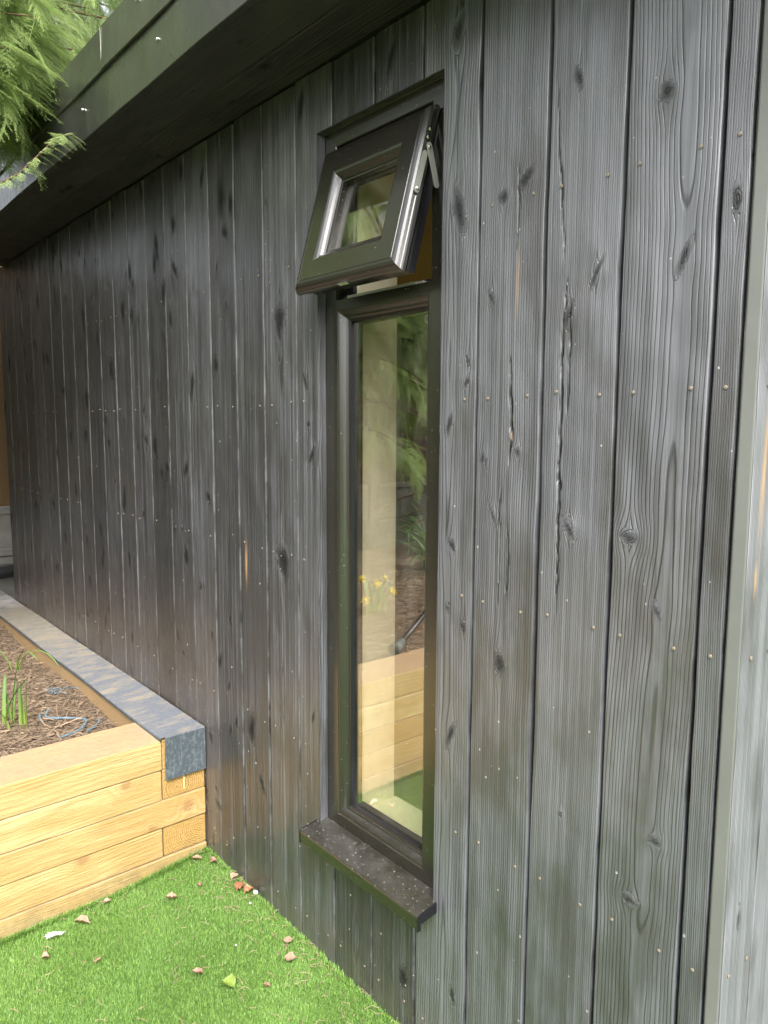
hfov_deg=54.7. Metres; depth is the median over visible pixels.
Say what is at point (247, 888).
fallen leaf
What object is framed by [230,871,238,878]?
fallen leaf
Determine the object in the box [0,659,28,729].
daffodil plant
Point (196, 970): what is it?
fallen leaf
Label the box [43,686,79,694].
rope fray
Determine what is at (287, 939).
fallen leaf
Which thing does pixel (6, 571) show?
drain pipe
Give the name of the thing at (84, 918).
fallen leaf
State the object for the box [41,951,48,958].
fallen leaf
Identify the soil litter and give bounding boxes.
[0,625,118,756]
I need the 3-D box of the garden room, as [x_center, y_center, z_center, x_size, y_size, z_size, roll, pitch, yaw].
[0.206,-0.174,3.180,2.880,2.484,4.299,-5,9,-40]
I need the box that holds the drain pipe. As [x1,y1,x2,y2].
[0,565,13,578]
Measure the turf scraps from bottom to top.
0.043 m
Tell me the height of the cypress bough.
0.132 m
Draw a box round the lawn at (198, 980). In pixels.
[0,849,388,1023]
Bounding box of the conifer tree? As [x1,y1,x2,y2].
[0,0,122,190]
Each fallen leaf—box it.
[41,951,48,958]
[74,915,89,922]
[165,892,176,898]
[192,967,202,972]
[221,974,235,987]
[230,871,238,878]
[234,876,243,890]
[244,884,252,892]
[283,936,292,945]
[284,951,295,960]
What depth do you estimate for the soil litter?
2.73 m
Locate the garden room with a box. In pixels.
[0,0,767,1023]
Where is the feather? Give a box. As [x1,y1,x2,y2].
[44,931,64,938]
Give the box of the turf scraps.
[13,851,398,1023]
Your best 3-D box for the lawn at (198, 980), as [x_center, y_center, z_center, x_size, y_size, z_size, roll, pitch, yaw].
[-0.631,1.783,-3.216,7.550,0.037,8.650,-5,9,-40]
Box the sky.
[27,0,118,108]
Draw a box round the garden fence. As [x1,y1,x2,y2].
[0,266,14,594]
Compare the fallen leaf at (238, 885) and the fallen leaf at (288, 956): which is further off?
the fallen leaf at (238, 885)
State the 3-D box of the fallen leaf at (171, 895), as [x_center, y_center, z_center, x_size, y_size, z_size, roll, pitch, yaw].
[-0.629,1.136,2.194,0.027,0.018,0.023,-5,9,-40]
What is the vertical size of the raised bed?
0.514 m
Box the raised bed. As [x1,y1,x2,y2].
[0,590,206,941]
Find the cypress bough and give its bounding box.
[0,132,84,189]
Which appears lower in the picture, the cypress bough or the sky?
the cypress bough
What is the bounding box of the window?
[295,78,443,932]
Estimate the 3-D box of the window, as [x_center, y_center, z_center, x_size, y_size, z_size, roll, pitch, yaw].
[-0.029,-0.003,1.662,0.167,1.740,0.444,-5,9,-40]
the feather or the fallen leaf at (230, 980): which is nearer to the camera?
the fallen leaf at (230, 980)
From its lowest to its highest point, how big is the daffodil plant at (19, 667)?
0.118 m
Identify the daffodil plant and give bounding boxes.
[0,649,57,670]
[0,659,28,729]
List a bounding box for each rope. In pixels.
[44,709,86,737]
[86,717,100,731]
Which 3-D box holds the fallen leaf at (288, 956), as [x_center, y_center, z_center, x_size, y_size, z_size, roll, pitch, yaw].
[-0.246,1.161,1.937,0.031,0.007,0.031,-5,9,-40]
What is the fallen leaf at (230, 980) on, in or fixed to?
on the lawn at (198, 980)

